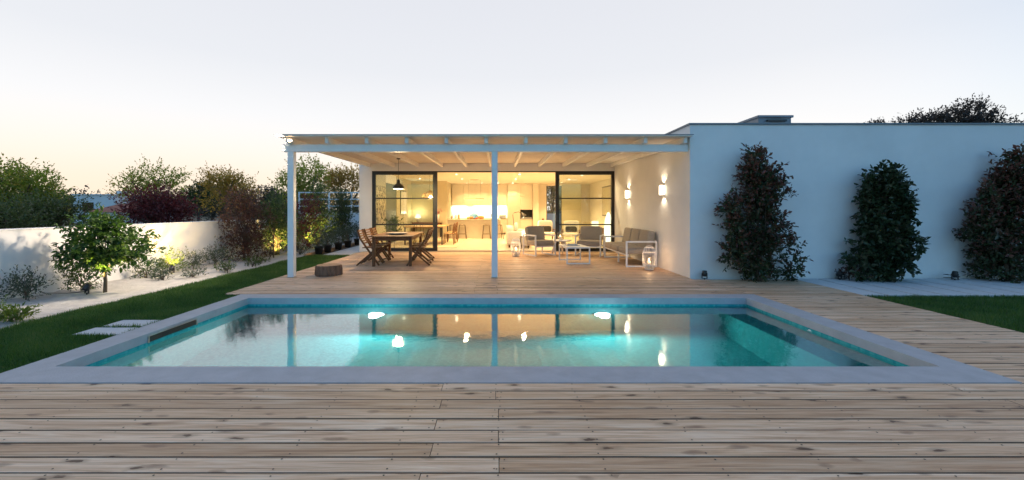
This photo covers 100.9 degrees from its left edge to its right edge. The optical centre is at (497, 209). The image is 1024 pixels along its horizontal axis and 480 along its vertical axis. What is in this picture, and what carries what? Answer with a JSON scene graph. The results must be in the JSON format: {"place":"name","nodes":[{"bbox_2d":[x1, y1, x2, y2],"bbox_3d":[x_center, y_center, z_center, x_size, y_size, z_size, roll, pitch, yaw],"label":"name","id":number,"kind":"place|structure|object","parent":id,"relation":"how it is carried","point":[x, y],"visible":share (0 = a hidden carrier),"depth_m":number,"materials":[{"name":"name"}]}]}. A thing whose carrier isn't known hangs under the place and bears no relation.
{"place":"outdoors","nodes":[
{"label":"outdoors","id":0,"kind":"place"},
{"bbox_2d":[71,191,136,222],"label":"neighbour house","id":1,"kind":"structure","parent":0,"point":[104,200],"depth_m":45.00,"materials":[{"name":"blue"}]},
{"bbox_2d":[82,202,93,210],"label":"window","id":2,"kind":"structure","parent":1,"relation":"in","point":[91,205],"depth_m":44.98,"materials":[{"name":"glass"}]},
{"bbox_2d":[0,293,238,372],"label":"grass","id":3,"kind":"structure","parent":0,"point":[30,340],"depth_m":5.20,"materials":[{"name":"plant"}]},
{"bbox_2d":[72,327,137,335],"bbox_3d":[-4.535,1.427,4.905,0.530,0.046,0.290,0,0,0],"label":"stepping stone","id":4,"kind":"object","parent":3,"relation":"on","point":[115,330],"visible":0.5,"depth_m":4.92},
{"bbox_2d":[104,320,159,326],"bbox_3d":[-4.525,1.427,5.250,0.510,0.046,0.300,0,0,0],"label":"stepping stone","id":5,"kind":"object","parent":3,"relation":"on","point":[130,322],"visible":0.46,"depth_m":5.27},
{"bbox_2d":[91,203,172,223],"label":"red roof house","id":6,"kind":"structure","parent":0,"point":[113,207],"depth_m":40.49,"materials":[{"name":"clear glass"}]},
{"bbox_2d":[0,237,358,328],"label":"sand bed","id":7,"kind":"object","parent":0,"point":[60,301],"visible":0.36,"depth_m":7.60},
{"bbox_2d":[0,294,42,322],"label":"garden shrub","id":8,"kind":"object","parent":7,"relation":"on","point":[10,314],"visible":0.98,"depth_m":5.38,"materials":[{"name":"green plant"}]},
{"bbox_2d":[0,264,53,300],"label":"garden shrub","id":9,"kind":"object","parent":7,"relation":"on","point":[27,286],"visible":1,"depth_m":6.67,"materials":[{"name":"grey plant"}]},
{"bbox_2d":[39,283,91,294],"bbox_3d":[-7.614,1.356,7.178,1.639,0.268,0.186,0,0,7],"label":"garden spotlight","id":10,"kind":"object","parent":7,"relation":"on","point":[86,287],"visible":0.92,"depth_m":7.04,"materials":[{"name":"black metal"}]},
{"bbox_2d":[53,265,110,290],"bbox_3d":[-7.429,1.173,7.488,0.769,0.575,0.674,0,0,-19],"label":"garden shrub","id":11,"kind":"object","parent":7,"relation":"on","point":[74,279],"visible":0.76,"depth_m":7.47,"materials":[{"name":"green plant"}]},
{"bbox_2d":[48,202,166,292],"bbox_3d":[-6.741,0.662,7.344,1.394,1.599,1.491,0,0,44],"label":"lemon tree","id":12,"kind":"object","parent":7,"relation":"on","point":[106,228],"visible":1,"depth_m":7.13,"materials":[{"name":"green plant"}]},
{"bbox_2d":[126,257,163,278],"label":"garden shrub","id":13,"kind":"object","parent":7,"relation":"on","point":[146,270],"visible":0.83,"depth_m":8.94,"materials":[{"name":"green plant"}]},
{"bbox_2d":[147,266,171,279],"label":"garden shrub","id":14,"kind":"object","parent":7,"relation":"on","point":[161,276],"visible":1,"depth_m":8.62,"materials":[{"name":"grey plant"}]},
{"bbox_2d":[156,245,191,272],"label":"garden shrub","id":15,"kind":"object","parent":7,"relation":"on","point":[174,261],"visible":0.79,"depth_m":9.75,"materials":[{"name":"green plant"}]},
{"bbox_2d":[176,246,210,268],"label":"garden shrub","id":16,"kind":"object","parent":7,"relation":"on","point":[190,257],"visible":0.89,"depth_m":10.30,"materials":[{"name":"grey plant"}]},
{"bbox_2d":[179,263,208,277],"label":"garden shrub","id":17,"kind":"object","parent":7,"relation":"on","point":[192,273],"visible":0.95,"depth_m":8.82,"materials":[{"name":"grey plant"}]},
{"bbox_2d":[199,239,234,264],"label":"garden shrub","id":18,"kind":"object","parent":7,"relation":"on","point":[214,259],"visible":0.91,"depth_m":11.00,"materials":[{"name":"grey plant"}]},
{"bbox_2d":[213,257,236,272],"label":"garden shrub","id":19,"kind":"object","parent":7,"relation":"on","point":[225,265],"visible":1,"depth_m":9.72,"materials":[{"name":"green plant"}]},
{"bbox_2d":[241,255,261,266],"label":"garden shrub","id":20,"kind":"object","parent":7,"relation":"on","point":[254,263],"visible":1,"depth_m":10.64,"materials":[{"name":"green plant"}]},
{"bbox_2d":[257,198,286,257],"bbox_3d":[-6.766,0.531,12.752,1.206,1.859,0.971,0,0,0],"label":"young tree","id":21,"kind":"object","parent":7,"relation":"on","point":[277,219],"visible":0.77,"depth_m":12.67,"materials":[{"name":"green plant"}]},
{"bbox_2d":[253,188,307,254],"bbox_3d":[-7.039,0.376,13.653,1.841,2.215,1.417,0,0,0],"label":"dark shrub","id":22,"kind":"object","parent":7,"relation":"on","point":[279,236],"visible":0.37,"depth_m":13.55,"materials":[{"name":"green plant"}]},
{"bbox_2d":[296,245,313,254],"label":"garden shrub","id":23,"kind":"object","parent":7,"relation":"on","point":[300,251],"visible":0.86,"depth_m":13.60,"materials":[{"name":"green plant"}]},
{"bbox_2d":[300,181,343,246],"bbox_3d":[-6.960,0.157,16.385,2.052,2.619,1.510,0,0,0],"label":"lit hedge shrub","id":24,"kind":"object","parent":7,"relation":"on","point":[325,220],"visible":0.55,"depth_m":16.30,"materials":[{"name":"green plant"}]},
{"bbox_2d":[304,243,354,255],"bbox_3d":[-5.860,1.405,17.450,0.080,0.130,9.100,0,0,0],"label":"edging board","id":25,"kind":"object","parent":7,"relation":"on","point":[332,249],"visible":0.32,"depth_m":14.92,"materials":[{"name":"grey wood"}]},
{"bbox_2d":[328,186,358,242],"bbox_3d":[-6.743,0.217,18.452,1.434,2.541,1.384,0,0,-32],"label":"column shrub","id":26,"kind":"object","parent":7,"relation":"on","point":[344,216],"visible":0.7,"depth_m":18.31,"materials":[{"name":"green plant"}]},
{"bbox_2d":[145,254,349,294],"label":"grass","id":27,"kind":"structure","parent":0,"point":[231,282],"depth_m":8.70,"materials":[{"name":"plant"}]},
{"bbox_2d":[62,210,560,254],"bbox_3d":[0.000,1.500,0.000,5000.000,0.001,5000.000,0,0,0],"label":"ground","id":28,"kind":"structure","parent":0,"point":[217,219],"depth_m":66.14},
{"bbox_2d":[0,193,67,228],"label":"hedge tree","id":29,"kind":"object","parent":28,"relation":"on","point":[18,221],"visible":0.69,"depth_m":14.98,"materials":[{"name":"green plant"}]},
{"bbox_2d":[0,152,76,224],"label":"tree","id":30,"kind":"object","parent":28,"relation":"on","point":[26,183],"visible":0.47,"depth_m":20.70,"materials":[{"name":"green plant"}]},
{"bbox_2d":[0,182,100,227],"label":"hedge tree","id":31,"kind":"object","parent":28,"relation":"on","point":[59,218],"visible":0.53,"depth_m":16.82,"materials":[{"name":"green plant"}]},
{"bbox_2d":[104,153,192,222],"bbox_3d":[-19.756,-0.823,23.892,4.614,4.713,3.133,0,0,0],"label":"tree","id":32,"kind":"object","parent":28,"relation":"on","point":[140,178],"visible":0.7,"depth_m":23.72,"materials":[{"name":"green plant"}]},
{"bbox_2d":[102,174,205,223],"bbox_3d":[-13.640,0.060,16.959,3.326,2.960,2.878,0,0,0],"label":"red tree","id":33,"kind":"object","parent":28,"relation":"on","point":[154,207],"visible":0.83,"depth_m":16.61,"materials":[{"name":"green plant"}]},
{"bbox_2d":[0,216,347,299],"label":"garden wall","id":34,"kind":"structure","parent":28,"relation":"on","point":[22,247],"depth_m":7.78,"materials":[{"name":"paint"}]},
{"bbox_2d":[173,179,221,220],"bbox_3d":[-23.876,-0.540,34.030,3.551,4.147,3.277,0,0,0],"label":"tree","id":35,"kind":"object","parent":28,"relation":"on","point":[192,191],"visible":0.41,"depth_m":33.55,"materials":[{"name":"green plant"}]},
{"bbox_2d":[186,194,237,220],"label":"tree","id":36,"kind":"object","parent":28,"relation":"on","point":[213,215],"visible":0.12,"depth_m":54.47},
{"bbox_2d":[67,185,358,216],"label":"wood","id":37,"kind":"object","parent":28,"relation":"on","point":[357,202],"visible":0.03,"depth_m":91.13,"materials":[{"name":"green plant"}]},
{"bbox_2d":[187,162,267,219],"bbox_3d":[-12.813,-0.369,19.869,3.116,3.856,2.748,0,0,0],"label":"tree","id":38,"kind":"object","parent":28,"relation":"on","point":[225,181],"visible":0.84,"depth_m":19.69,"materials":[{"name":"green plant"}]},
{"bbox_2d":[211,185,277,261],"bbox_3d":[-7.184,0.401,11.994,1.717,2.187,1.668,0,0,44],"label":"burgundy shrub","id":39,"kind":"object","parent":28,"relation":"on","point":[245,232],"visible":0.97,"depth_m":11.83,"materials":[{"name":"brown plant"}]},
{"bbox_2d":[238,184,283,215],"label":"tree","id":40,"kind":"object","parent":28,"relation":"on","point":[265,187],"visible":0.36,"depth_m":47.48,"materials":[{"name":"plant"}]},
{"bbox_2d":[267,152,333,212],"bbox_3d":[-11.100,-0.916,23.994,3.455,4.893,2.924,0,0,0],"label":"tree","id":41,"kind":"object","parent":28,"relation":"on","point":[301,183],"visible":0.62,"depth_m":23.72,"materials":[{"name":"green plant"}]},
{"bbox_2d":[277,191,324,249],"bbox_3d":[-7.184,0.369,15.167,1.863,2.261,1.684,0,0,-40],"label":"purple shrub","id":42,"kind":"object","parent":28,"relation":"on","point":[305,211],"visible":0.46,"depth_m":15.14,"materials":[{"name":"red plant"}]},
{"bbox_2d":[286,213,358,236],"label":"terrace wall","id":43,"kind":"structure","parent":28,"relation":"on","point":[356,217],"depth_m":22.50,"materials":[{"name":"paint"}]},
{"bbox_2d":[298,192,358,212],"bbox_3d":[-7.670,-0.405,22.600,5.940,1.110,0.070,0,0,0],"label":"railing","id":44,"kind":"object","parent":43,"relation":"on","point":[299,199],"visible":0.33,"depth_m":22.57,"materials":[{"name":"white metal"}]},
{"bbox_2d":[313,162,358,211],"bbox_3d":[-9.617,-0.758,26.044,3.951,4.599,2.928,0,0,0],"label":"tree","id":45,"kind":"object","parent":28,"relation":"on","point":[339,179],"visible":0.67,"depth_m":25.70,"materials":[{"name":"green plant"}]},
{"bbox_2d":[547,186,560,213],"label":"tree","id":46,"kind":"object","parent":28,"relation":"on","point":[551,202],"visible":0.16,"depth_m":31.75,"materials":[{"name":"grey plant"}]},
{"bbox_2d":[359,115,1023,278],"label":"villa","id":47,"kind":"object","parent":28,"relation":"on","point":[946,165],"visible":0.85,"depth_m":8.66,"materials":[{"name":"paint"}]},
{"bbox_2d":[377,185,385,223],"bbox_3d":[-4.444,-0.185,16.175,0.029,1.470,1.150,0,0,0],"label":"wall painting","id":48,"kind":"object","parent":47,"relation":"attached to","point":[381,203],"depth_m":16.16},
{"bbox_2d":[386,183,395,241],"bbox_3d":[-4.492,0.144,17.850,0.014,2.488,1.800,0,0,0],"label":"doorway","id":49,"kind":"structure","parent":47,"relation":"in","point":[390,193],"depth_m":17.74,"materials":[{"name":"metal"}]},
{"bbox_2d":[381,215,404,247],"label":"house plant","id":50,"kind":"object","parent":47,"relation":"on","point":[393,221],"visible":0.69,"depth_m":15.37,"materials":[{"name":"green plant"}]},
{"bbox_2d":[400,190,405,213],"bbox_3d":[-4.442,-0.350,20.000,0.033,1.100,1.200,0,0,0],"label":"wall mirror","id":51,"kind":"object","parent":47,"relation":"attached to","point":[402,203],"depth_m":19.74,"materials":[{"name":"beige mirror"}]},
{"bbox_2d":[372,172,437,250],"bbox_3d":[-3.120,0.053,14.250,2.200,2.650,0.070,0,0,0],"label":"sliding door","id":52,"kind":"structure","parent":47,"relation":"in","point":[374,174],"depth_m":14.24,"materials":[{"name":"black metal"}]},
{"bbox_2d":[387,240,463,247],"bbox_3d":[-2.850,1.381,17.350,2.700,0.011,3.700,0,0,0],"label":"rug","id":53,"kind":"object","parent":47,"relation":"on","point":[449,244],"visible":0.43,"depth_m":16.81,"materials":[{"name":"fabric"}]},
{"bbox_2d":[403,225,448,244],"bbox_3d":[-2.910,1.018,17.600,1.580,0.737,2.000,0,0,0],"label":"indoor table","id":54,"kind":"object","parent":53,"relation":"on","point":[441,226],"visible":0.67,"depth_m":16.64,"materials":[{"name":"brown wood"}]},
{"bbox_2d":[443,223,454,244],"bbox_3d":[-1.930,0.947,17.000,0.470,0.884,0.430,0,0,0],"label":"indoor chair","id":55,"kind":"object","parent":53,"relation":"on","point":[452,233],"visible":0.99,"depth_m":16.83,"materials":[{"name":"wood"}]},
{"bbox_2d":[412,222,441,236],"bbox_3d":[-3.600,1.014,21.735,1.500,0.747,0.470,0,0,0],"label":"sideboard","id":56,"kind":"object","parent":47,"relation":"on","point":[439,223],"visible":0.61,"depth_m":21.50,"materials":[{"name":"brown wood"}]},
{"bbox_2d":[433,175,433,247],"bbox_3d":[-3.150,0.053,14.320,2.100,2.650,0.070,0,0,0],"label":"sliding door","id":57,"kind":"structure","parent":47,"relation":"in","point":[433,175],"depth_m":14.30,"materials":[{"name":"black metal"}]},
{"bbox_2d":[465,180,483,199],"bbox_3d":[-1.130,-1.004,20.900,0.960,0.985,0.060,0,0,0],"label":"linear pendant","id":58,"kind":"object","parent":47,"relation":"hanging from","point":[480,198],"visible":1,"depth_m":20.88,"materials":[{"name":"yellow wood"}]},
{"bbox_2d":[452,184,532,232],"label":"kitchen units","id":59,"kind":"object","parent":47,"relation":"attached to","point":[513,198],"visible":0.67,"depth_m":24.20,"materials":[{"name":"white paint"}]},
{"bbox_2d":[546,186,561,229],"bbox_3d":[3.305,0.000,24.690,0.890,2.800,0.060,0,0,0],"label":"garden door","id":60,"kind":"structure","parent":47,"relation":"in","point":[546,186],"depth_m":24.66,"materials":[{"name":"beige metal"}]},
{"bbox_2d":[558,175,558,247],"bbox_3d":[2.980,0.053,14.320,1.920,2.650,0.070,0,0,0],"label":"sliding door","id":61,"kind":"structure","parent":47,"relation":"in","point":[558,175],"depth_m":14.30,"materials":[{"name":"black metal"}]},
{"bbox_2d":[561,221,579,238],"bbox_3d":[3.005,0.915,17.219,0.750,0.950,0.760,0,0,14],"label":"wooden armchair","id":62,"kind":"object","parent":47,"relation":"on","point":[571,230],"visible":0.92,"depth_m":17.26,"materials":[{"name":"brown wood"}]},
{"bbox_2d":[555,172,613,250],"bbox_3d":[2.955,0.053,14.250,1.990,2.650,0.070,0,0,0],"label":"sliding door","id":63,"kind":"structure","parent":47,"relation":"in","point":[556,173],"depth_m":14.24,"materials":[{"name":"black metal"}]},
{"bbox_2d":[602,185,610,215],"bbox_3d":[5.383,-0.435,20.700,0.033,1.470,1.900,0,0,0],"label":"framed picture","id":64,"kind":"object","parent":47,"relation":"attached to","point":[606,203],"visible":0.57,"depth_m":20.75,"materials":[{"name":"beige paper"}]},
{"bbox_2d":[604,212,610,241],"bbox_3d":[4.420,0.734,16.800,0.340,1.307,0.335,0,0,0],"label":"paper lamp","id":65,"kind":"object","parent":47,"relation":"on","point":[607,230],"visible":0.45,"depth_m":16.67,"materials":[{"name":"white paper"}]},
{"bbox_2d":[659,185,664,194],"bbox_3d":[3.892,-0.470,10.000,0.115,0.250,0.120,0,0,0],"label":"wall sconce","id":66,"kind":"object","parent":47,"relation":"attached to","point":[661,189],"depth_m":9.97,"materials":[{"name":"metal"}]},
{"bbox_2d":[863,116,884,122],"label":"tree","id":67,"kind":"object","parent":28,"relation":"on","point":[878,121],"visible":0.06,"depth_m":35.58,"materials":[{"name":"green plant"}]},
{"bbox_2d":[888,92,1023,122],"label":"tree","id":68,"kind":"object","parent":28,"relation":"on","point":[961,115],"visible":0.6,"depth_m":33.29,"materials":[{"name":"green plant"}]},
{"bbox_2d":[325,246,358,254],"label":"path","id":69,"kind":"structure","parent":0,"point":[352,250],"depth_m":14.34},
{"bbox_2d":[314,246,323,254],"bbox_3d":[-5.660,1.287,13.400,0.290,0.250,0.290,0,0,0],"label":"plant pot","id":70,"kind":"object","parent":69,"relation":"on","point":[318,250],"visible":0.81,"depth_m":13.30,"materials":[{"name":"plastic"}]},
{"bbox_2d":[309,226,329,248],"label":"olive bush","id":71,"kind":"object","parent":70,"relation":"in","point":[318,238],"visible":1,"depth_m":13.37,"materials":[{"name":"green plant"}]},
{"bbox_2d":[324,244,331,252],"bbox_3d":[-5.660,1.287,14.100,0.290,0.250,0.290,0,0,0],"label":"plant pot","id":72,"kind":"object","parent":69,"relation":"on","point":[327,248],"visible":0.86,"depth_m":14.00,"materials":[{"name":"plastic"}]},
{"bbox_2d":[316,228,335,245],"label":"olive bush","id":73,"kind":"object","parent":72,"relation":"in","point":[331,236],"visible":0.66,"depth_m":14.07,"materials":[{"name":"green plant"}]},
{"bbox_2d":[334,242,341,249],"bbox_3d":[-5.660,1.287,15.050,0.290,0.250,0.290,0,0,0],"label":"plant pot","id":74,"kind":"object","parent":69,"relation":"on","point":[338,246],"visible":0.97,"depth_m":14.95,"materials":[{"name":"plastic"}]},
{"bbox_2d":[331,225,344,242],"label":"olive bush","id":75,"kind":"object","parent":74,"relation":"in","point":[336,235],"visible":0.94,"depth_m":14.99,"materials":[{"name":"green plant"}]},
{"bbox_2d":[344,240,351,246],"bbox_3d":[-5.660,1.287,16.000,0.290,0.250,0.290,0,0,0],"label":"plant pot","id":76,"kind":"object","parent":69,"relation":"on","point":[347,243],"visible":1,"depth_m":15.90,"materials":[{"name":"plastic"}]},
{"bbox_2d":[341,223,356,240],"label":"olive bush","id":77,"kind":"object","parent":76,"relation":"in","point":[345,231],"visible":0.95,"depth_m":15.96,"materials":[{"name":"green plant"}]},
{"bbox_2d":[447,219,500,237],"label":"kitchen island","id":78,"kind":"structure","parent":0,"point":[474,228],"depth_m":20.60,"materials":[{"name":"white"}]},
{"bbox_2d":[86,304,907,365],"bbox_3d":[0.000,2.172,5.235,7.912,1.356,2.942,0,0,0],"label":"pool basin","id":79,"kind":"object","parent":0,"point":[802,326],"visible":0.05,"depth_m":6.71,"materials":[{"name":"tile"}]},
{"bbox_2d":[94,306,900,365],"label":"water","id":80,"kind":"structure","parent":79,"relation":"in","point":[497,336],"depth_m":4.97,"materials":[{"name":"liquid"}]},
{"bbox_2d":[0,294,1021,383],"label":"pool coping","id":81,"kind":"object","parent":79,"relation":"on","point":[71,367],"visible":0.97,"depth_m":3.72,"materials":[{"name":"grey stone"}]},
{"bbox_2d":[0,252,1023,479],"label":"deck","id":82,"kind":"structure","parent":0,"point":[693,431],"depth_m":2.83,"materials":[{"name":"brown wood"}]},
{"bbox_2d":[315,263,342,276],"bbox_3d":[-3.629,1.290,9.097,0.569,0.215,0.565,0,0,0],"label":"tree stump","id":83,"kind":"object","parent":82,"relation":"on","point":[328,269],"visible":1,"depth_m":8.90,"materials":[{"name":"wood"}]},
{"bbox_2d":[356,229,383,265],"bbox_3d":[-3.258,0.953,10.819,0.602,0.920,0.478,0,0,-3],"label":"folding chair","id":84,"kind":"object","parent":82,"relation":"on","point":[367,249],"visible":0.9,"depth_m":10.69,"materials":[{"name":"brown wood"}]},
{"bbox_2d":[363,228,389,261],"bbox_3d":[-3.273,0.953,11.441,0.602,0.920,0.478,0,0,2],"label":"folding chair","id":85,"kind":"object","parent":82,"relation":"on","point":[366,231],"visible":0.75,"depth_m":11.45,"materials":[{"name":"brown wood"}]},
{"bbox_2d":[371,227,393,259],"bbox_3d":[-3.288,0.953,12.059,0.602,0.920,0.478,0,0,-4],"label":"folding chair","id":86,"kind":"object","parent":82,"relation":"on","point":[381,242],"visible":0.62,"depth_m":12.07,"materials":[{"name":"brown wood"}]},
{"bbox_2d":[369,232,423,266],"bbox_3d":[-2.662,1.022,11.450,1.055,0.753,2.200,0,0,-3],"label":"dining table","id":87,"kind":"object","parent":82,"relation":"on","point":[409,236],"visible":0.73,"depth_m":10.47,"materials":[{"name":"brown wood"}]},
{"bbox_2d":[386,232,406,234],"bbox_3d":[-2.620,0.618,11.000,0.600,0.050,0.357,0,0,0],"label":"serving dish","id":88,"kind":"object","parent":87,"relation":"on","point":[396,233],"visible":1,"depth_m":10.91,"materials":[{"name":"ceramic"}]},
{"bbox_2d":[406,229,431,265],"bbox_3d":[-1.992,0.953,10.821,0.602,0.920,0.478,0,0,-3],"label":"folding chair","id":89,"kind":"object","parent":82,"relation":"on","point":[417,252],"visible":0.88,"depth_m":10.62,"materials":[{"name":"brown wood"}]},
{"bbox_2d":[412,228,433,260],"bbox_3d":[-2.047,0.953,11.440,0.602,0.920,0.478,0,0,2],"label":"folding chair","id":90,"kind":"object","parent":82,"relation":"on","point":[426,254],"visible":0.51,"depth_m":11.61,"materials":[{"name":"brown wood"}]},
{"bbox_2d":[274,134,693,277],"bbox_3d":[-0.268,-0.103,11.334,8.425,3.000,5.727,0,0,0],"label":"pergola","id":91,"kind":"object","parent":82,"relation":"on","point":[492,150],"visible":0.99,"depth_m":8.74,"materials":[{"name":"white paint"}]},
{"bbox_2d":[392,158,404,189],"bbox_3d":[-2.690,-0.980,11.500,0.330,0.850,0.328,0,0,0],"label":"enamel pendant","id":92,"kind":"object","parent":91,"relation":"hanging from","point":[398,185],"visible":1,"depth_m":11.44,"materials":[{"name":"black metal"}]},
{"bbox_2d":[511,237,520,255],"bbox_3d":[0.560,1.111,12.750,0.310,0.561,0.306,0,0,0],"label":"wire lantern","id":93,"kind":"object","parent":82,"relation":"on","point":[519,247],"visible":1,"depth_m":12.70,"materials":[{"name":"white metal"}]},
{"bbox_2d":[523,226,555,256],"bbox_3d":[1.300,0.950,13.150,0.740,0.893,0.760,0,0,-27],"label":"outdoor armchair","id":94,"kind":"object","parent":82,"relation":"on","point":[535,236],"visible":1,"depth_m":13.16,"materials":[{"name":"fabric"}]},
{"bbox_2d":[551,239,571,253],"bbox_3d":[2.000,1.174,13.350,0.690,0.459,0.686,0,0,0],"label":"round table","id":95,"kind":"object","parent":82,"relation":"on","point":[562,241],"visible":0.73,"depth_m":13.28,"materials":[{"name":"white metal"}]},
{"bbox_2d":[559,244,589,263],"bbox_3d":[2.060,1.179,11.350,0.620,0.437,0.960,0,0,-4],"label":"coffee table","id":96,"kind":"object","parent":82,"relation":"on","point":[581,246],"visible":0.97,"depth_m":10.91,"materials":[{"name":"white metal"}]},
{"bbox_2d":[575,226,603,256],"bbox_3d":[2.860,0.950,13.050,0.780,0.893,0.760,0,0,22],"label":"outdoor armchair","id":97,"kind":"object","parent":82,"relation":"on","point":[590,236],"visible":0.92,"depth_m":13.12,"materials":[{"name":"fabric"}]},
{"bbox_2d":[604,227,656,266],"bbox_3d":[3.520,0.950,11.360,0.760,0.893,2.120,0,0,0],"label":"outdoor sofa","id":98,"kind":"object","parent":82,"relation":"on","point":[635,241],"visible":0.95,"depth_m":10.74,"materials":[{"name":"fabric"}]},
{"bbox_2d":[642,247,655,269],"bbox_3d":[3.540,1.111,9.850,0.310,0.561,0.306,0,0,0],"label":"wire lantern","id":99,"kind":"object","parent":82,"relation":"on","point":[648,266],"visible":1,"depth_m":9.80,"materials":[{"name":"white metal"}]},
{"bbox_2d":[713,141,813,282],"bbox_3d":[5.200,0.051,8.317,1.880,2.820,0.932,0,0,0],"label":"photinia shrub","id":100,"kind":"object","parent":82,"relation":"on","point":[760,195],"visible":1,"depth_m":8.19,"materials":[{"name":"green plant"}]},
{"bbox_2d":[0,0,1023,209],"label":"sky","id":101,"kind":"structure","parent":0,"point":[88,87],"materials":[{"name":"white"}]},
{"bbox_2d":[506,222,526,247],"bbox_3d":[0.802,0.928,16.500,0.915,0.917,2.060,0,0,0],"label":"indoor sofa","id":102,"kind":"object","parent":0,"point":[512,233],"visible":0.77,"depth_m":15.47,"materials":[{"name":"beige fabric"}]},
{"bbox_2d":[538,220,554,238],"bbox_3d":[2.047,0.915,17.620,0.750,0.950,0.760,0,0,-8],"label":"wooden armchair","id":103,"kind":"object","parent":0,"point":[547,225],"visible":0.61,"depth_m":17.74,"materials":[{"name":"beige fabric"}]},
{"bbox_2d":[547,214,560,231],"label":"wall","id":104,"kind":"structure","parent":0,"point":[550,217],"depth_m":29.00,"materials":[{"name":"paint"}]},
{"bbox_2d":[798,279,1023,296],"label":"gravel bed","id":105,"kind":"object","parent":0,"point":[948,287],"visible":0.63,"depth_m":7.66,"materials":[{"name":"gravel"}]},
{"bbox_2d":[835,271,847,279],"bbox_3d":[6.902,1.348,8.478,0.203,0.264,0.210,0,0,-23],"label":"garden spotlight","id":106,"kind":"object","parent":105,"relation":"on","point":[839,274],"visible":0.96,"depth_m":8.43,"materials":[{"name":"black metal"}]},
{"bbox_2d":[835,263,860,280],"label":"shrub","id":107,"kind":"object","parent":105,"relation":"on","point":[845,271],"visible":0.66,"depth_m":8.40,"materials":[{"name":"green plant"}]},
{"bbox_2d":[837,159,930,282],"bbox_3d":[7.529,0.243,8.306,1.613,2.483,0.903,0,0,0],"label":"photinia shrub","id":108,"kind":"object","parent":105,"relation":"on","point":[886,200],"visible":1,"depth_m":8.16,"materials":[{"name":"green plant"}]},
{"bbox_2d":[943,271,959,279],"bbox_3d":[9.073,1.349,8.435,0.252,0.261,0.173,0,0,17],"label":"garden spotlight","id":109,"kind":"object","parent":105,"relation":"on","point":[954,275],"visible":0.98,"depth_m":8.40,"materials":[{"name":"black metal"}]},
{"bbox_2d":[951,142,1023,283],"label":"photinia shrub","id":110,"kind":"object","parent":105,"relation":"on","point":[995,214],"visible":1,"depth_m":8.19,"materials":[{"name":"green plant"}]},
{"bbox_2d":[865,294,1023,332],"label":"grass","id":111,"kind":"structure","parent":0,"point":[947,305],"depth_m":6.15,"materials":[{"name":"plant"}]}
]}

